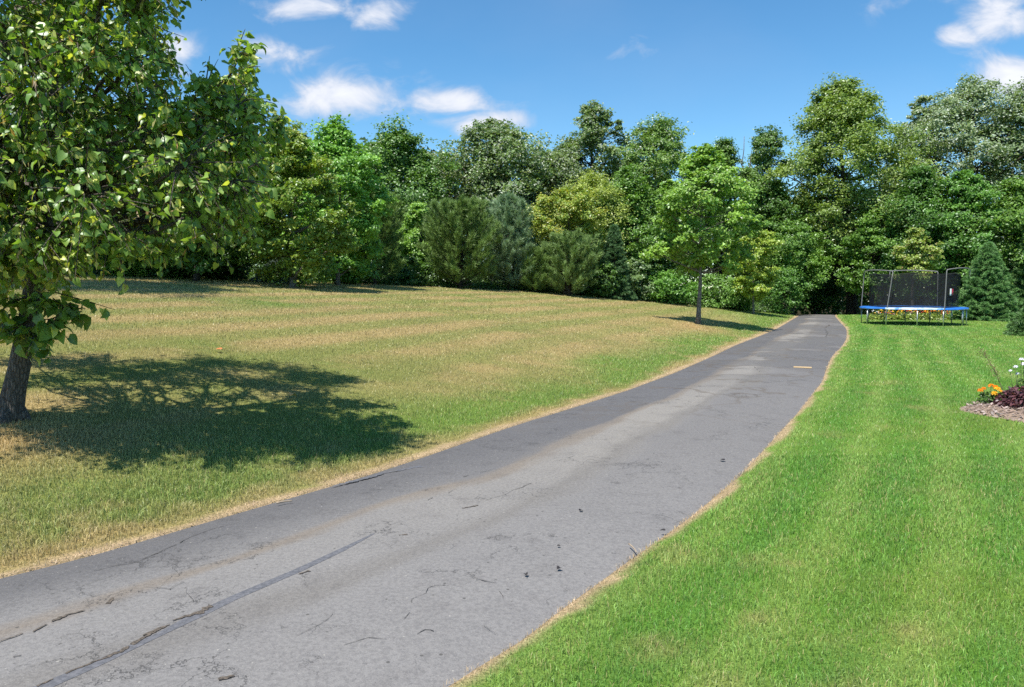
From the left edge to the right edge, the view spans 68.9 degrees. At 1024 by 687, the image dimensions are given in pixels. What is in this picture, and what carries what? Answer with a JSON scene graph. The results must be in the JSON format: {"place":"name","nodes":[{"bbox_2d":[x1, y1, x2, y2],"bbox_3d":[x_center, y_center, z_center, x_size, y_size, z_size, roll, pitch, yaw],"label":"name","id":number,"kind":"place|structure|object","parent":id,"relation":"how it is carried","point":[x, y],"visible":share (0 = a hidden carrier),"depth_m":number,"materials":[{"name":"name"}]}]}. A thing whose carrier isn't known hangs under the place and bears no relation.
{"place":"outdoors","nodes":[
{"label":"outdoors","id":0,"kind":"place"},
{"bbox_2d":[0,315,846,686],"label":"driveway","id":1,"kind":"structure","parent":0,"point":[408,573],"depth_m":4.40,"materials":[{"name":"grey asphalt"}]},
{"bbox_2d":[0,275,1023,686],"bbox_3d":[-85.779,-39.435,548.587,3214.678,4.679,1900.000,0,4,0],"label":"ground","id":2,"kind":"structure","parent":0,"point":[428,451],"depth_m":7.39,"materials":[{"name":"green plant"}]},
{"bbox_2d":[0,1,104,112],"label":"maple tree","id":3,"kind":"object","parent":2,"relation":"on","point":[1,59],"visible":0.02,"depth_m":17.16,"materials":[{"name":"green plant"}]},
{"bbox_2d":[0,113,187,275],"bbox_3d":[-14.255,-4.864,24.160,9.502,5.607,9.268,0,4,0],"label":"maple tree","id":4,"kind":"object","parent":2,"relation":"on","point":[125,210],"depth_m":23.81,"materials":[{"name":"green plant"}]},
{"bbox_2d":[102,253,153,276],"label":"shrub","id":5,"kind":"object","parent":2,"relation":"on","point":[137,270],"visible":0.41,"depth_m":25.53,"materials":[{"name":"green plant"}]},
{"bbox_2d":[0,0,292,423],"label":"linden tree","id":6,"kind":"object","parent":2,"relation":"on","point":[38,248],"visible":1,"depth_m":5.83,"materials":[{"name":"green plant"}]},
{"bbox_2d":[139,255,217,277],"bbox_3d":[-12.115,-2.942,26.585,3.373,1.476,2.830,0,4,0],"label":"shrub","id":7,"kind":"object","parent":2,"relation":"on","point":[186,275],"visible":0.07,"depth_m":26.15,"materials":[{"name":"green plant"}]},
{"bbox_2d":[102,140,304,281],"bbox_3d":[-10.046,-4.409,23.937,6.525,5.067,6.603,0,4,0],"label":"dark tree","id":8,"kind":"object","parent":2,"relation":"on","point":[197,264],"visible":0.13,"depth_m":23.85,"materials":[{"name":"green plant"}]},
{"bbox_2d":[201,238,253,280],"bbox_3d":[-10.452,-2.984,27.131,3.121,1.904,2.624,3,5,33],"label":"shrub","id":9,"kind":"object","parent":2,"relation":"on","point":[236,275],"visible":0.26,"depth_m":26.57,"materials":[{"name":"green plant"}]},
{"bbox_2d":[248,258,311,283],"bbox_3d":[-8.423,-2.626,27.091,2.247,1.133,2.404,0,4,0],"label":"shrub","id":10,"kind":"object","parent":2,"relation":"on","point":[261,281],"visible":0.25,"depth_m":26.50,"materials":[{"name":"green plant"}]},
{"bbox_2d":[232,120,361,287],"bbox_3d":[-6.922,-4.354,23.587,3.766,5.441,3.668,3,5,37],"label":"birch tree","id":11,"kind":"object","parent":2,"relation":"on","point":[293,184],"visible":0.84,"depth_m":23.21,"materials":[{"name":"green plant"}]},
{"bbox_2d":[273,111,399,285],"bbox_3d":[-6.461,-5.189,27.209,4.578,6.400,4.753,0,4,0],"label":"maple tree","id":12,"kind":"object","parent":2,"relation":"on","point":[350,159],"visible":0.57,"depth_m":26.77,"materials":[{"name":"green plant"}]},
{"bbox_2d":[323,244,382,283],"bbox_3d":[-6.491,-3.187,30.062,2.802,1.822,2.853,0,4,0],"label":"shrub","id":13,"kind":"object","parent":2,"relation":"on","point":[347,277],"visible":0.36,"depth_m":29.68,"materials":[{"name":"green plant"}]},
{"bbox_2d":[333,191,408,284],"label":"maple tree","id":14,"kind":"object","parent":2,"relation":"on","point":[388,228],"visible":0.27,"depth_m":31.07,"materials":[{"name":"green plant"}]},
{"bbox_2d":[325,109,462,259],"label":"maple tree","id":15,"kind":"object","parent":2,"relation":"on","point":[388,145],"visible":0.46,"depth_m":40.69,"materials":[{"name":"green plant"}]},
{"bbox_2d":[0,274,797,576],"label":"dry grass","id":16,"kind":"structure","parent":2,"relation":"on","point":[199,490],"depth_m":9.40,"materials":[{"name":"plant"}]},
{"bbox_2d":[384,255,445,285],"bbox_3d":[-4.462,-3.204,33.461,2.992,1.443,2.759,0,4,0],"label":"shrub","id":17,"kind":"object","parent":2,"relation":"on","point":[411,271],"visible":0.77,"depth_m":33.11,"materials":[{"name":"green plant"}]},
{"bbox_2d":[394,201,442,267],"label":"sapling tree","id":18,"kind":"object","parent":2,"relation":"on","point":[413,216],"visible":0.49,"depth_m":35.25,"materials":[{"name":"green plant"}]},
{"bbox_2d":[415,193,504,288],"bbox_3d":[-2.343,-4.516,33.249,4.180,4.322,4.273,0,4,0],"label":"pine tree","id":19,"kind":"object","parent":2,"relation":"on","point":[448,220],"visible":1,"depth_m":32.58,"materials":[{"name":"green plant"}]},
{"bbox_2d":[419,116,568,283],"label":"oak tree","id":20,"kind":"object","parent":2,"relation":"on","point":[507,144],"visible":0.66,"depth_m":42.69,"materials":[{"name":"green plant"}]},
{"bbox_2d":[1,110,1019,314],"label":"wood","id":21,"kind":"object","parent":2,"relation":"on","point":[864,300],"visible":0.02,"depth_m":59.18,"materials":[{"name":"green plant"}]},
{"bbox_2d":[485,191,538,289],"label":"pine tree","id":22,"kind":"object","parent":2,"relation":"on","point":[513,228],"visible":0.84,"depth_m":34.69,"materials":[{"name":"green plant"}]},
{"bbox_2d":[518,245,552,291],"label":"pine tree","id":23,"kind":"object","parent":2,"relation":"on","point":[533,279],"visible":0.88,"depth_m":34.74,"materials":[{"name":"green plant"}]},
{"bbox_2d":[73,251,1023,316],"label":"undergrowth","id":24,"kind":"object","parent":2,"relation":"on","point":[487,283],"visible":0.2,"depth_m":35.70,"materials":[{"name":"green plant"}]},
{"bbox_2d":[519,150,597,223],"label":"oak tree","id":25,"kind":"object","parent":2,"relation":"on","point":[570,165],"visible":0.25,"depth_m":43.99,"materials":[{"name":"green plant"}]},
{"bbox_2d":[521,185,611,293],"bbox_3d":[2.504,-5.058,36.730,5.061,5.472,4.560,0,4,0],"label":"golden tree","id":26,"kind":"object","parent":2,"relation":"on","point":[573,204],"visible":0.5,"depth_m":36.11,"materials":[{"name":"green plant"}]},
{"bbox_2d":[539,227,603,295],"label":"pine tree","id":27,"kind":"object","parent":2,"relation":"on","point":[566,272],"visible":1,"depth_m":34.33,"materials":[{"name":"green plant"}]},
{"bbox_2d":[546,168,637,288],"bbox_3d":[4.190,-6.003,39.947,4.782,6.945,5.398,0,4,0],"label":"willow tree","id":28,"kind":"object","parent":2,"relation":"on","point":[588,182],"visible":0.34,"depth_m":38.82,"materials":[{"name":"green plant"}]},
{"bbox_2d":[551,99,640,237],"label":"oak tree","id":29,"kind":"object","parent":2,"relation":"on","point":[592,132],"visible":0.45,"depth_m":47.47,"materials":[{"name":"green plant"}]},
{"bbox_2d":[583,262,626,296],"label":"shrub","id":30,"kind":"object","parent":2,"relation":"on","point":[599,286],"visible":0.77,"depth_m":36.30,"materials":[{"name":"green plant"}]},
{"bbox_2d":[595,223,636,300],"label":"spruce tree","id":31,"kind":"object","parent":2,"relation":"on","point":[613,245],"visible":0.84,"depth_m":36.50,"materials":[{"name":"green plant"}]},
{"bbox_2d":[612,257,657,299],"bbox_3d":[6.052,-3.277,38.279,3.050,2.327,2.529,0,4,0],"label":"shrub","id":32,"kind":"object","parent":2,"relation":"on","point":[636,276],"visible":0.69,"depth_m":38.04,"materials":[{"name":"green plant"}]},
{"bbox_2d":[596,162,680,280],"bbox_3d":[6.330,-6.128,40.542,5.702,7.427,5.647,-2,5,-20],"label":"maple tree","id":33,"kind":"object","parent":2,"relation":"on","point":[628,180],"visible":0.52,"depth_m":40.00,"materials":[{"name":"green plant"}]},
{"bbox_2d":[592,112,740,290],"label":"elm tree","id":34,"kind":"object","parent":2,"relation":"on","point":[664,158],"visible":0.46,"depth_m":44.04,"materials":[{"name":"green plant"}]},
{"bbox_2d":[641,268,697,303],"bbox_3d":[8.176,-2.832,38.703,3.149,2.111,3.377,4,6,44],"label":"shrub","id":35,"kind":"object","parent":2,"relation":"on","point":[666,283],"visible":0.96,"depth_m":38.15,"materials":[{"name":"green plant"}]},
{"bbox_2d":[639,143,771,324],"bbox_3d":[6.704,-3.840,26.527,4.336,6.577,4.537,4,6,41],"label":"maple tree","id":36,"kind":"object","parent":2,"relation":"on","point":[702,168],"visible":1,"depth_m":26.33,"materials":[{"name":"green plant"}]},
{"bbox_2d":[682,273,750,307],"bbox_3d":[10.800,-2.832,39.988,3.730,2.072,4.227,0,4,0],"label":"shrub","id":37,"kind":"object","parent":2,"relation":"on","point":[709,280],"visible":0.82,"depth_m":39.70,"materials":[{"name":"green plant"}]},
{"bbox_2d":[691,136,769,289],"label":"elm tree","id":38,"kind":"object","parent":2,"relation":"on","point":[730,151],"visible":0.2,"depth_m":48.60,"materials":[{"name":"green plant"}]},
{"bbox_2d":[717,283,759,310],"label":"shrub","id":39,"kind":"object","parent":2,"relation":"on","point":[741,306],"visible":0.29,"depth_m":40.40,"materials":[{"name":"green plant"}]},
{"bbox_2d":[738,149,751,272],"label":"dead tree","id":40,"kind":"object","parent":2,"relation":"on","point":[742,164],"visible":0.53,"depth_m":49.12,"materials":[{"name":"grey plant"}]},
{"bbox_2d":[724,229,787,313],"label":"young maple","id":41,"kind":"object","parent":2,"relation":"on","point":[760,289],"visible":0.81,"depth_m":38.22,"materials":[{"name":"green plant"}]},
{"bbox_2d":[719,176,829,304],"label":"maple tree","id":42,"kind":"object","parent":2,"relation":"on","point":[773,200],"visible":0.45,"depth_m":47.20,"materials":[{"name":"green plant"}]},
{"bbox_2d":[723,123,828,256],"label":"ash tree","id":43,"kind":"object","parent":2,"relation":"on","point":[761,158],"visible":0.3,"depth_m":49.22,"materials":[{"name":"green plant"}]},
{"bbox_2d":[754,265,816,313],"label":"shrub","id":44,"kind":"object","parent":2,"relation":"on","point":[796,294],"visible":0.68,"depth_m":42.61,"materials":[{"name":"green plant"}]},
{"bbox_2d":[756,217,841,313],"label":"maple tree","id":45,"kind":"object","parent":2,"relation":"on","point":[799,241],"visible":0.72,"depth_m":44.40,"materials":[{"name":"green plant"}]},
{"bbox_2d":[774,207,864,314],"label":"maple tree","id":46,"kind":"object","parent":2,"relation":"on","point":[820,298],"visible":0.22,"depth_m":54.76,"materials":[{"name":"green plant"}]},
{"bbox_2d":[760,71,951,314],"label":"ash tree","id":47,"kind":"object","parent":2,"relation":"on","point":[837,118],"visible":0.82,"depth_m":46.23,"materials":[{"name":"green plant"}]},
{"bbox_2d":[834,209,909,314],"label":"maple tree","id":48,"kind":"object","parent":2,"relation":"on","point":[873,232],"visible":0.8,"depth_m":44.19,"materials":[{"name":"green plant"}]},
{"bbox_2d":[869,310,877,319],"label":"bedding flower","id":49,"kind":"object","parent":2,"relation":"on","point":[871,316],"visible":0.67,"depth_m":37.38,"materials":[{"name":"green plant"}]},
{"bbox_2d":[884,311,895,319],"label":"bedding flower","id":50,"kind":"object","parent":2,"relation":"on","point":[889,317],"visible":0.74,"depth_m":36.95,"materials":[{"name":"green plant"}]},
{"bbox_2d":[895,310,912,319],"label":"bedding flower","id":51,"kind":"object","parent":2,"relation":"on","point":[901,318],"visible":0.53,"depth_m":36.89,"materials":[{"name":"green plant"}]},
{"bbox_2d":[859,267,970,325],"bbox_3d":[17.721,-2.074,32.987,4.268,2.463,4.268,2,5,28],"label":"trampoline","id":52,"kind":"object","parent":2,"relation":"on","point":[906,307],"visible":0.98,"depth_m":32.10,"materials":[{"name":"metal"}]},
{"bbox_2d":[857,163,976,311],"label":"maple tree","id":53,"kind":"object","parent":2,"relation":"on","point":[915,189],"visible":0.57,"depth_m":42.99,"materials":[{"name":"green plant"}]},
{"bbox_2d":[890,227,944,313],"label":"young maple","id":54,"kind":"object","parent":2,"relation":"on","point":[915,240],"visible":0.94,"depth_m":39.92,"materials":[{"name":"green plant"}]},
{"bbox_2d":[894,94,945,303],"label":"poplar tree","id":55,"kind":"object","parent":2,"relation":"on","point":[918,109],"visible":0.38,"depth_m":52.43,"materials":[{"name":"green plant"}]},
{"bbox_2d":[915,311,928,319],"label":"bedding flower","id":56,"kind":"object","parent":2,"relation":"on","point":[924,317],"visible":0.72,"depth_m":37.12,"materials":[{"name":"green plant"}]},
{"bbox_2d":[925,310,942,319],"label":"bedding flower","id":57,"kind":"object","parent":2,"relation":"on","point":[933,318],"visible":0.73,"depth_m":36.90,"materials":[{"name":"green plant"}]},
{"bbox_2d":[872,71,1023,233],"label":"poplar tree","id":58,"kind":"object","parent":2,"relation":"on","point":[964,103],"visible":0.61,"depth_m":49.28,"materials":[{"name":"green plant"}]},
{"bbox_2d":[903,168,1023,303],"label":"maple tree","id":59,"kind":"object","parent":2,"relation":"on","point":[962,185],"visible":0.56,"depth_m":42.02,"materials":[{"name":"green plant"}]},
{"bbox_2d":[939,175,1023,300],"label":"maple tree","id":60,"kind":"object","parent":2,"relation":"on","point":[1012,187],"visible":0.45,"depth_m":41.25,"materials":[{"name":"green plant"}]},
{"bbox_2d":[947,241,1022,321],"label":"spruce tree","id":61,"kind":"object","parent":2,"relation":"on","point":[996,303],"visible":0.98,"depth_m":36.36,"materials":[{"name":"green plant"}]},
{"bbox_2d":[960,399,1023,422],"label":"wood chips","id":62,"kind":"object","parent":2,"relation":"on","point":[995,411],"visible":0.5,"depth_m":9.46,"materials":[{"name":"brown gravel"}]},
{"bbox_2d":[974,384,1001,403],"bbox_3d":[6.423,0.690,10.032,0.346,0.301,0.369,3,5,37],"label":"marigold","id":63,"kind":"object","parent":62,"relation":"on","point":[985,397],"visible":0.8,"depth_m":10.00,"materials":[{"name":"orange plant"}]},
{"bbox_2d":[977,348,1003,394],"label":"wispy stalk","id":64,"kind":"object","parent":62,"relation":"on","point":[994,367],"visible":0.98,"depth_m":10.07,"materials":[{"name":"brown plant"}]},
{"bbox_2d":[991,385,1023,408],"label":"purple foliage plant","id":65,"kind":"object","parent":62,"relation":"on","point":[1009,397],"visible":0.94,"depth_m":9.59,"materials":[{"name":"purple plant"}]},
{"bbox_2d":[1009,358,1023,401],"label":"phlox","id":66,"kind":"object","parent":62,"relation":"on","point":[1019,379],"visible":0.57,"depth_m":9.94,"materials":[{"name":"white plant"}]},
{"bbox_2d":[970,77,1023,200],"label":"oak tree","id":67,"kind":"object","parent":2,"relation":"on","point":[1001,160],"visible":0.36,"depth_m":48.46,"materials":[{"name":"green plant"}]},
{"bbox_2d":[1002,307,1023,335],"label":"spruce tree","id":68,"kind":"object","parent":2,"relation":"on","point":[1015,326],"visible":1,"depth_m":25.03,"materials":[{"name":"green plant"}]},
{"bbox_2d":[1008,230,1023,311],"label":"spruce tree","id":69,"kind":"object","parent":2,"relation":"on","point":[1018,270],"visible":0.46,"depth_m":40.02,"materials":[{"name":"green plant"}]},
{"bbox_2d":[0,0,1023,288],"label":"sky","id":70,"kind":"structure","parent":0,"point":[728,68],"materials":[{"name":"blue"}]}
]}

